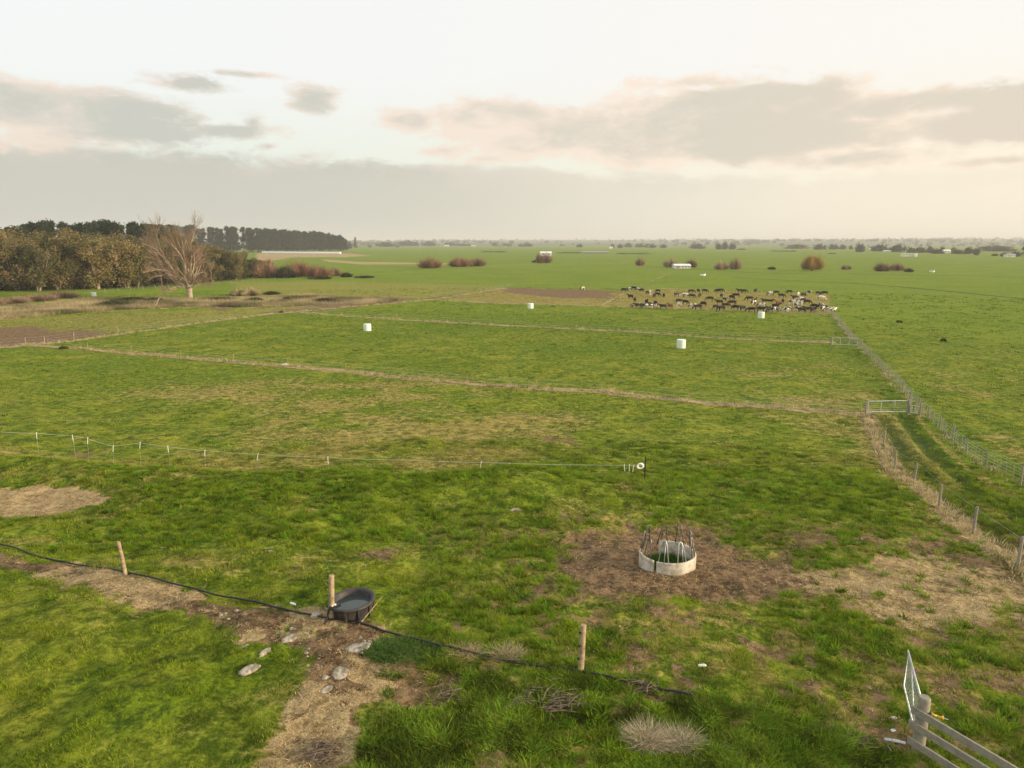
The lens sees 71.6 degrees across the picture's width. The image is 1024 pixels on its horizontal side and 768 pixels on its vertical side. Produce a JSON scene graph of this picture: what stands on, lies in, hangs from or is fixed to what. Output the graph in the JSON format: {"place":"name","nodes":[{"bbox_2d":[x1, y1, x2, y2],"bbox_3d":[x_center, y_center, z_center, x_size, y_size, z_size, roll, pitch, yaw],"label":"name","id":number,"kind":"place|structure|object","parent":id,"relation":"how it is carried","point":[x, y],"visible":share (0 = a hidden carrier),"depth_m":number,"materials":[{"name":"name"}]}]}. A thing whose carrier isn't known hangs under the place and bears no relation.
{"place":"outdoors","nodes":[
{"label":"outdoors","id":0,"kind":"place"},
{"bbox_2d":[0,292,398,319],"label":"rank grass","id":1,"kind":"structure","parent":0,"point":[56,307],"depth_m":165.28,"materials":[{"name":"plant"}]},
{"bbox_2d":[0,288,497,346],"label":"verge grass","id":2,"kind":"structure","parent":0,"point":[97,336],"depth_m":138.17,"materials":[{"name":"plant"}]},
{"bbox_2d":[14,342,859,414],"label":"verge grass","id":3,"kind":"structure","parent":0,"point":[515,385],"depth_m":75.65,"materials":[{"name":"plant"}]},
{"bbox_2d":[0,246,1023,767],"bbox_3d":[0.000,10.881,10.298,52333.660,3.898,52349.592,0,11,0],"label":"ground","id":4,"kind":"structure","parent":0,"point":[512,272],"depth_m":45.58,"materials":[{"name":"plant"}]},
{"bbox_2d":[0,226,24,241],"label":"tree","id":5,"kind":"object","parent":4,"relation":"on","point":[13,232],"visible":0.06,"depth_m":235.31,"materials":[{"name":"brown plant"}]},
{"bbox_2d":[0,296,32,303],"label":"bush","id":6,"kind":"object","parent":4,"relation":"on","point":[7,300],"visible":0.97,"depth_m":170.84,"materials":[{"name":"plant"}]},
{"bbox_2d":[0,237,34,290],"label":"tree","id":7,"kind":"object","parent":4,"relation":"on","point":[20,240],"visible":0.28,"depth_m":216.72,"materials":[{"name":"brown plant"}]},
{"bbox_2d":[0,236,37,290],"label":"tree","id":8,"kind":"object","parent":4,"relation":"on","point":[6,253],"visible":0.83,"depth_m":214.28,"materials":[{"name":"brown plant"}]},
{"bbox_2d":[23,221,37,238],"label":"pine tree","id":9,"kind":"object","parent":4,"relation":"on","point":[30,227],"visible":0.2,"depth_m":322.14,"materials":[{"name":"green plant"}]},
{"bbox_2d":[18,229,45,253],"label":"tree","id":10,"kind":"object","parent":4,"relation":"on","point":[33,232],"visible":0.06,"depth_m":230.51,"materials":[{"name":"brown plant"}]},
{"bbox_2d":[1,231,67,288],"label":"tree","id":11,"kind":"object","parent":4,"relation":"on","point":[46,236],"visible":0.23,"depth_m":219.01,"materials":[{"name":"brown plant"}]},
{"bbox_2d":[14,241,59,290],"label":"tree","id":12,"kind":"object","parent":4,"relation":"on","point":[37,274],"visible":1,"depth_m":213.70,"materials":[{"name":"green plant"}]},
{"bbox_2d":[16,290,58,301],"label":"bush","id":13,"kind":"object","parent":4,"relation":"on","point":[39,297],"visible":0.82,"depth_m":178.86,"materials":[{"name":"plant"}]},
{"bbox_2d":[36,235,76,289],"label":"tree","id":14,"kind":"object","parent":4,"relation":"on","point":[59,269],"visible":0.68,"depth_m":218.45,"materials":[{"name":"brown plant"}]},
{"bbox_2d":[33,238,84,286],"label":"tree","id":15,"kind":"object","parent":4,"relation":"on","point":[40,241],"visible":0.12,"depth_m":219.81,"materials":[{"name":"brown plant"}]},
{"bbox_2d":[37,290,82,298],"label":"bush","id":16,"kind":"object","parent":4,"relation":"on","point":[65,295],"visible":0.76,"depth_m":186.70,"materials":[{"name":"plant"}]},
{"bbox_2d":[48,236,85,289],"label":"tree","id":17,"kind":"object","parent":4,"relation":"on","point":[73,279],"visible":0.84,"depth_m":220.30,"materials":[{"name":"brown plant"}]},
{"bbox_2d":[50,233,86,276],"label":"tree","id":18,"kind":"object","parent":4,"relation":"on","point":[73,238],"visible":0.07,"depth_m":232.88,"materials":[{"name":"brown plant"}]},
{"bbox_2d":[56,229,86,284],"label":"tree","id":19,"kind":"object","parent":4,"relation":"on","point":[60,232],"visible":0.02,"depth_m":244.94,"materials":[{"name":"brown plant"}]},
{"bbox_2d":[78,222,93,235],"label":"pine tree","id":20,"kind":"object","parent":4,"relation":"on","point":[87,226],"visible":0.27,"depth_m":324.21,"materials":[{"name":"green plant"}]},
{"bbox_2d":[72,236,115,287],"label":"tree","id":21,"kind":"object","parent":4,"relation":"on","point":[87,265],"visible":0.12,"depth_m":227.34,"materials":[{"name":"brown plant"}]},
{"bbox_2d":[74,237,118,288],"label":"tree","id":22,"kind":"object","parent":4,"relation":"on","point":[91,278],"visible":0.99,"depth_m":221.39,"materials":[{"name":"green plant"}]},
{"bbox_2d":[93,220,104,237],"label":"pine tree","id":23,"kind":"object","parent":4,"relation":"on","point":[99,227],"visible":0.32,"depth_m":338.35,"materials":[{"name":"green plant"}]},
{"bbox_2d":[87,235,125,285],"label":"tree","id":24,"kind":"object","parent":4,"relation":"on","point":[112,239],"visible":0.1,"depth_m":232.05,"materials":[{"name":"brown plant"}]},
{"bbox_2d":[101,222,113,237],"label":"pine tree","id":25,"kind":"object","parent":4,"relation":"on","point":[106,226],"visible":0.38,"depth_m":338.49,"materials":[{"name":"green plant"}]},
{"bbox_2d":[97,299,131,305],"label":"bush","id":26,"kind":"object","parent":4,"relation":"on","point":[117,301],"visible":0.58,"depth_m":163.30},
{"bbox_2d":[115,541,127,575],"bbox_3d":[-13.432,6.079,24.438,0.298,1.376,0.181,0,11,0],"label":"fence post","id":27,"kind":"object","parent":4,"relation":"on","point":[122,559],"visible":0.94,"depth_m":24.40,"materials":[{"name":"brown wood"}]},
{"bbox_2d":[101,237,148,287],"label":"tree","id":28,"kind":"object","parent":4,"relation":"on","point":[126,270],"visible":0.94,"depth_m":227.48,"materials":[{"name":"green plant"}]},
{"bbox_2d":[0,267,254,290],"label":"undergrowth","id":29,"kind":"object","parent":4,"relation":"on","point":[111,286],"visible":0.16,"depth_m":231.02,"materials":[{"name":"brown plant"}]},
{"bbox_2d":[124,222,138,238],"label":"pine tree","id":30,"kind":"object","parent":4,"relation":"on","point":[132,229],"visible":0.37,"depth_m":333.46,"materials":[{"name":"green plant"}]},
{"bbox_2d":[113,296,153,301],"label":"bush","id":31,"kind":"object","parent":4,"relation":"on","point":[130,298],"visible":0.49,"depth_m":173.60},
{"bbox_2d":[115,235,162,285],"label":"tree","id":32,"kind":"object","parent":4,"relation":"on","point":[134,241],"visible":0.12,"depth_m":238.78,"materials":[{"name":"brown plant"}]},
{"bbox_2d":[125,242,154,286],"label":"tree","id":33,"kind":"object","parent":4,"relation":"on","point":[140,258],"visible":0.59,"depth_m":233.23,"materials":[{"name":"green plant"}]},
{"bbox_2d":[136,221,148,239],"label":"pine tree","id":34,"kind":"object","parent":4,"relation":"on","point":[142,226],"visible":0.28,"depth_m":325.32,"materials":[{"name":"green plant"}]},
{"bbox_2d":[151,244,183,283],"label":"tree","id":35,"kind":"object","parent":4,"relation":"on","point":[162,261],"visible":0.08,"depth_m":247.41,"materials":[{"name":"brown plant"}]},
{"bbox_2d":[162,243,186,285],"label":"tree","id":36,"kind":"object","parent":4,"relation":"on","point":[179,264],"visible":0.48,"depth_m":240.91,"materials":[{"name":"brown plant"}]},
{"bbox_2d":[137,210,214,297],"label":"bare tree","id":37,"kind":"object","parent":4,"relation":"on","point":[189,265],"visible":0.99,"depth_m":179.43,"materials":[{"name":"brown plant"}]},
{"bbox_2d":[205,227,215,246],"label":"pine tree","id":38,"kind":"object","parent":4,"relation":"on","point":[210,236],"visible":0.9,"depth_m":968.55,"materials":[{"name":"green plant"}]},
{"bbox_2d":[201,253,224,281],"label":"tree","id":39,"kind":"object","parent":4,"relation":"on","point":[215,270],"visible":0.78,"depth_m":263.33,"materials":[{"name":"brown plant"}]},
{"bbox_2d":[213,227,222,249],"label":"pine tree","id":40,"kind":"object","parent":4,"relation":"on","point":[217,237],"visible":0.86,"depth_m":977.35,"materials":[{"name":"green plant"}]},
{"bbox_2d":[212,249,231,280],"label":"tree","id":41,"kind":"object","parent":4,"relation":"on","point":[224,259],"visible":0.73,"depth_m":267.85,"materials":[{"name":"green plant"}]},
{"bbox_2d":[226,252,244,279],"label":"tree","id":42,"kind":"object","parent":4,"relation":"on","point":[237,270],"visible":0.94,"depth_m":275.70,"materials":[{"name":"brown plant"}]},
{"bbox_2d":[239,227,246,250],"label":"pine tree","id":43,"kind":"object","parent":4,"relation":"on","point":[242,237],"visible":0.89,"depth_m":1025.59,"materials":[{"name":"green plant"}]},
{"bbox_2d":[238,663,260,675],"bbox_3d":[-6.991,7.604,18.919,0.578,0.122,0.330,-14,21,-38],"label":"stone","id":44,"kind":"object","parent":4,"relation":"on","point":[248,669],"visible":1,"depth_m":18.84,"materials":[{"name":"stone"}]},
{"bbox_2d":[244,228,254,251],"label":"pine tree","id":45,"kind":"object","parent":4,"relation":"on","point":[250,235],"visible":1,"depth_m":1014.57,"materials":[{"name":"green plant"}]},
{"bbox_2d":[239,285,261,295],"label":"bush","id":46,"kind":"object","parent":4,"relation":"on","point":[250,291],"visible":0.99,"depth_m":195.40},
{"bbox_2d":[1,286,503,345],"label":"wire fence","id":47,"kind":"object","parent":4,"relation":"on","point":[209,320],"visible":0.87,"depth_m":123.79,"materials":[{"name":"brown wood"}]},
{"bbox_2d":[253,231,263,251],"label":"pine tree","id":48,"kind":"object","parent":4,"relation":"on","point":[259,243],"visible":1,"depth_m":1008.77,"materials":[{"name":"green plant"}]},
{"bbox_2d":[249,255,279,277],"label":"bush","id":49,"kind":"object","parent":4,"relation":"on","point":[265,271],"visible":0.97,"depth_m":291.74,"materials":[{"name":"plant"}]},
{"bbox_2d":[262,230,271,250],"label":"pine tree","id":50,"kind":"object","parent":4,"relation":"on","point":[267,236],"visible":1,"depth_m":1013.85,"materials":[{"name":"green plant"}]},
{"bbox_2d":[272,262,298,277],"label":"bush","id":51,"kind":"object","parent":4,"relation":"on","point":[284,272],"visible":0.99,"depth_m":292.12,"materials":[{"name":"plant"}]},
{"bbox_2d":[281,633,297,642],"bbox_3d":[-6.317,7.234,20.215,0.297,0.098,0.499,15,22,42],"label":"stone","id":52,"kind":"object","parent":4,"relation":"on","point":[290,637],"visible":1,"depth_m":20.16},
{"bbox_2d":[219,609,375,765],"bbox_3d":[-5.290,7.530,19.038,3.884,0.377,8.345,-6,13,-28],"label":"rubble","id":53,"kind":"object","parent":4,"relation":"on","point":[324,676],"visible":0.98,"depth_m":19.56,"materials":[{"name":"stone"}]},
{"bbox_2d":[284,258,313,276],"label":"bush","id":54,"kind":"object","parent":4,"relation":"on","point":[299,271],"visible":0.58,"depth_m":302.20,"materials":[{"name":"plant"}]},
{"bbox_2d":[262,251,340,253],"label":"plastic tunnel","id":55,"kind":"structure","parent":4,"relation":"on","point":[305,252],"depth_m":914.19,"materials":[{"name":"white"}]},
{"bbox_2d":[304,262,331,276],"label":"bush","id":56,"kind":"object","parent":4,"relation":"on","point":[315,271],"visible":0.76,"depth_m":291.51,"materials":[{"name":"plant"}]},
{"bbox_2d":[293,738,346,763],"bbox_3d":[-4.289,8.226,15.902,1.210,0.161,0.858,0,11,0],"label":"stick pile","id":57,"kind":"object","parent":4,"relation":"on","point":[314,752],"visible":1,"depth_m":15.87,"materials":[{"name":"brown wood"}]},
{"bbox_2d":[8,432,645,478],"bbox_3d":[-14.083,4.361,42.489,43.422,2.152,1.032,2,11,8],"label":"electric fence","id":58,"kind":"object","parent":4,"relation":"on","point":[642,464],"visible":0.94,"depth_m":41.54,"materials":[{"name":"grey"}]},
{"bbox_2d":[327,574,333,619],"bbox_3d":[-5.341,6.375,20.953,0.258,1.573,0.201,0,11,0],"label":"fence post","id":59,"kind":"object","parent":4,"relation":"on","point":[331,590],"visible":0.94,"depth_m":20.86,"materials":[{"name":"brown wood"}]},
{"bbox_2d":[332,667,349,679],"bbox_3d":[-4.491,7.557,18.567,0.396,0.061,0.510,5,16,9],"label":"stone","id":60,"kind":"object","parent":4,"relation":"on","point":[339,673],"visible":1,"depth_m":18.52,"materials":[{"name":"stone"}]},
{"bbox_2d":[0,543,692,694],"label":"water pipe","id":61,"kind":"object","parent":4,"relation":"on","point":[523,663],"visible":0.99,"depth_m":20.64,"materials":[{"name":"black plastic"}]},
{"bbox_2d":[324,587,374,624],"bbox_3d":[-4.826,6.681,21.393,1.428,0.573,1.442,-3,13,1],"label":"water trough","id":62,"kind":"object","parent":4,"relation":"on","point":[356,603],"visible":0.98,"depth_m":21.33,"materials":[{"name":"plastic"}]},
{"bbox_2d":[345,642,370,652],"bbox_3d":[-4.244,7.274,19.625,0.714,0.085,0.422,-6,15,-10],"label":"stone","id":63,"kind":"object","parent":4,"relation":"on","point":[352,648],"visible":1,"depth_m":19.57,"materials":[{"name":"stone"}]},
{"bbox_2d":[356,633,445,668],"bbox_3d":[-3.005,7.324,19.550,2.545,0.225,1.788,0,11,0],"label":"weed bush","id":64,"kind":"object","parent":4,"relation":"on","point":[390,646],"visible":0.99,"depth_m":19.56,"materials":[{"name":"green plant"}]},
{"bbox_2d":[416,257,443,267],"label":"bush","id":65,"kind":"object","parent":4,"relation":"on","point":[429,264],"visible":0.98,"depth_m":397.98,"materials":[{"name":"plant"}]},
{"bbox_2d":[428,685,467,703],"bbox_3d":[-1.583,7.755,17.783,1.019,0.145,0.705,0,11,0],"label":"stick pile","id":66,"kind":"object","parent":4,"relation":"on","point":[447,693],"visible":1,"depth_m":17.69,"materials":[{"name":"brown wood"}]},
{"bbox_2d":[47,339,861,414],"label":"wire fence","id":67,"kind":"object","parent":4,"relation":"on","point":[491,379],"visible":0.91,"depth_m":72.73,"materials":[{"name":"grey wood"}]},
{"bbox_2d":[447,255,471,266],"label":"bush","id":68,"kind":"object","parent":4,"relation":"on","point":[458,262],"visible":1,"depth_m":419.04,"materials":[{"name":"plant"}]},
{"bbox_2d":[444,640,487,662],"bbox_3d":[-1.223,7.295,19.548,1.492,0.240,1.277,3,12,17],"label":"straw clump","id":69,"kind":"object","parent":4,"relation":"on","point":[470,648],"visible":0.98,"depth_m":19.57,"materials":[{"name":"beige plant"}]},
{"bbox_2d":[469,257,486,265],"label":"bush","id":70,"kind":"object","parent":4,"relation":"on","point":[479,262],"visible":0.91,"depth_m":431.71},
{"bbox_2d":[481,638,531,662],"bbox_3d":[-0.160,7.308,19.409,1.520,0.266,1.525,-7,13,-30],"label":"straw clump","id":71,"kind":"object","parent":4,"relation":"on","point":[518,651],"visible":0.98,"depth_m":19.46,"materials":[{"name":"beige plant"}]},
{"bbox_2d":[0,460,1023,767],"bbox_3d":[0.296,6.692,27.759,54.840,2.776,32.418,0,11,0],"label":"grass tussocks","id":72,"kind":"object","parent":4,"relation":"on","point":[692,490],"depth_m":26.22,"materials":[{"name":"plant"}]},
{"bbox_2d":[0,477,1023,767],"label":"straw litter","id":73,"kind":"object","parent":4,"relation":"on","point":[352,669],"visible":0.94,"depth_m":23.04,"materials":[{"name":"beige plant"}]},
{"bbox_2d":[504,689,542,707],"bbox_3d":[0.286,7.756,17.462,0.978,0.143,0.650,0,11,0],"label":"stick pile","id":74,"kind":"object","parent":4,"relation":"on","point":[526,697],"visible":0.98,"depth_m":17.46,"materials":[{"name":"brown wood"}]},
{"bbox_2d":[536,252,552,262],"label":"bush","id":75,"kind":"object","parent":4,"relation":"on","point":[546,259],"visible":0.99,"depth_m":497.88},
{"bbox_2d":[524,678,592,719],"bbox_3d":[1.163,7.702,17.496,1.684,0.176,1.422,-8,14,-36],"label":"stick pile","id":76,"kind":"object","parent":4,"relation":"on","point":[558,705],"visible":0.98,"depth_m":17.27,"materials":[{"name":"brown wood"}]},
{"bbox_2d":[303,307,831,340],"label":"wire fence","id":77,"kind":"object","parent":4,"relation":"on","point":[576,325],"visible":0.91,"depth_m":118.55,"materials":[{"name":"grey wood"}]},
{"bbox_2d":[577,623,585,670],"bbox_3d":[1.796,6.951,18.480,0.245,1.512,0.183,-5,12,-23],"label":"fence post","id":78,"kind":"object","parent":4,"relation":"on","point":[581,646],"visible":0.94,"depth_m":18.39,"materials":[{"name":"brown wood"}]},
{"bbox_2d":[351,650,924,767],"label":"weeds","id":79,"kind":"object","parent":4,"relation":"on","point":[512,720],"visible":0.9,"depth_m":16.47,"materials":[{"name":"green plant"}]},
{"bbox_2d":[621,673,659,694],"bbox_3d":[3.253,7.601,18.037,0.975,0.150,0.853,0,11,0],"label":"stick pile","id":80,"kind":"object","parent":4,"relation":"on","point":[645,688],"visible":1,"depth_m":17.92,"materials":[{"name":"brown wood"}]},
{"bbox_2d":[613,712,685,755],"bbox_3d":[3.131,8.023,16.297,1.916,0.327,1.652,0,11,0],"label":"tussock","id":81,"kind":"object","parent":4,"relation":"on","point":[651,736],"visible":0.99,"depth_m":16.24,"materials":[{"name":"beige plant"}]},
{"bbox_2d":[635,550,696,572],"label":"grass","id":82,"kind":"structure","parent":4,"relation":"on","point":[655,558],"depth_m":25.86,"materials":[{"name":"plant"}]},
{"bbox_2d":[639,524,695,575],"bbox_3d":[5.562,5.904,25.393,2.000,1.429,2.011,0,11,0],"label":"ring feeder","id":83,"kind":"object","parent":4,"relation":"on","point":[677,568],"visible":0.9,"depth_m":24.91,"materials":[{"name":"metal"}]},
{"bbox_2d":[647,716,709,758],"bbox_3d":[3.837,8.066,16.221,1.604,0.284,1.583,4,12,20],"label":"tussock","id":84,"kind":"object","parent":4,"relation":"on","point":[688,734],"visible":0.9,"depth_m":16.17,"materials":[{"name":"beige plant"}]},
{"bbox_2d":[676,339,685,348],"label":"silage bale","id":85,"kind":"object","parent":4,"relation":"on","point":[681,343],"visible":1,"depth_m":98.63},
{"bbox_2d":[351,243,1023,247],"bbox_3d":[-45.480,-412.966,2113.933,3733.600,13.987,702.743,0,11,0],"label":"distant woods","id":86,"kind":"object","parent":4,"relation":"on","point":[645,246],"visible":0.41,"depth_m":2278.18,"materials":[{"name":"green plant"}]},
{"bbox_2d":[713,260,730,269],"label":"bush","id":87,"kind":"object","parent":4,"relation":"on","point":[720,265],"visible":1,"depth_m":382.37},
{"bbox_2d":[728,257,743,268],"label":"bush","id":88,"kind":"object","parent":4,"relation":"on","point":[735,265],"visible":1,"depth_m":382.47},
{"bbox_2d":[785,244,808,248],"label":"tree","id":89,"kind":"object","parent":4,"relation":"on","point":[797,246],"visible":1,"depth_m":1571.84,"materials":[{"name":"plant"}]},
{"bbox_2d":[800,251,824,270],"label":"orange tree","id":90,"kind":"object","parent":4,"relation":"on","point":[812,263],"visible":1,"depth_m":363.81,"materials":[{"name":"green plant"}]},
{"bbox_2d":[827,731,892,751],"bbox_3d":[7.999,8.187,16.328,1.423,0.162,0.748,5,12,22],"label":"stick pile","id":91,"kind":"object","parent":4,"relation":"on","point":[866,738],"visible":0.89,"depth_m":16.28,"materials":[{"name":"brown wood"}]},
{"bbox_2d":[867,243,887,250],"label":"tree","id":92,"kind":"object","parent":4,"relation":"on","point":[879,247],"visible":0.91,"depth_m":1123.32,"materials":[{"name":"plant"}]},
{"bbox_2d":[872,261,892,270],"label":"bush","id":93,"kind":"object","parent":4,"relation":"on","point":[880,267],"visible":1,"depth_m":357.55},
{"bbox_2d":[865,399,911,413],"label":"farm gate","id":94,"kind":"structure","parent":4,"relation":"on","point":[868,405],"depth_m":60.32,"materials":[{"name":"metal"}]},
{"bbox_2d":[903,650,920,730],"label":"farm gate","id":95,"kind":"structure","parent":4,"relation":"on","point":[912,671],"depth_m":17.41,"materials":[{"name":"metal"}]},
{"bbox_2d":[906,399,921,414],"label":"farm gate","id":96,"kind":"structure","parent":4,"relation":"on","point":[908,409],"depth_m":60.30,"materials":[{"name":"metal"}]},
{"bbox_2d":[831,308,1023,485],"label":"wire fence","id":97,"kind":"object","parent":4,"relation":"on","point":[929,413],"visible":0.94,"depth_m":56.58,"materials":[{"name":"metal"}]},
{"bbox_2d":[857,413,1023,583],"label":"verge grass","id":98,"kind":"structure","parent":4,"relation":"on","point":[878,438],"depth_m":35.82,"materials":[{"name":"plant"}]},
{"bbox_2d":[865,401,1023,567],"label":"wire fence","id":99,"kind":"object","parent":4,"relation":"on","point":[974,525],"visible":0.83,"depth_m":29.85,"materials":[{"name":"metal"}]},
{"bbox_2d":[907,694,1017,767],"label":"rail fence","id":100,"kind":"object","parent":4,"relation":"on","point":[922,712],"visible":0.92,"depth_m":15.50,"materials":[{"name":"grey wood"}]},
{"bbox_2d":[978,244,1018,250],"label":"tree","id":101,"kind":"object","parent":4,"relation":"on","point":[996,248],"visible":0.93,"depth_m":1123.85,"materials":[{"name":"plant"}]},
{"bbox_2d":[0,0,1023,241],"label":"sky","id":102,"kind":"structure","parent":0,"point":[382,120],"materials":[{"name":"white"}]},
{"bbox_2d":[294,311,829,342],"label":"verge grass","id":103,"kind":"structure","parent":0,"point":[555,327],"depth_m":122.40,"materials":[{"name":"plant"}]},
{"bbox_2d":[207,239,1023,245],"bbox_3d":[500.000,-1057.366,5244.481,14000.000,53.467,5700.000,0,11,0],"label":"hills","id":104,"kind":"structure","parent":0,"point":[854,242],"depth_m":3223.55,"materials":[{"name":"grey plant"}]},
{"bbox_2d":[206,237,1023,245],"bbox_3d":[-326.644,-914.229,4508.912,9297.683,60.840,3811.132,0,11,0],"label":"distant woods","id":105,"kind":"object","parent":104,"relation":"on","point":[754,241],"visible":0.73,"depth_m":3560.37,"materials":[{"name":"green plant"}]},
{"bbox_2d":[443,299,819,313],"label":"verge grass","id":106,"kind":"structure","parent":0,"point":[629,306],"depth_m":161.15,"materials":[{"name":"plant"}]},
{"bbox_2d":[830,311,1020,489],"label":"verge grass","id":107,"kind":"structure","parent":0,"point":[892,380],"depth_m":64.10,"materials":[{"name":"plant"}]},
{"bbox_2d":[869,415,1023,562],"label":"farm track","id":108,"kind":"structure","parent":0,"point":[918,443],"depth_m":45.11,"materials":[{"name":"plant"}]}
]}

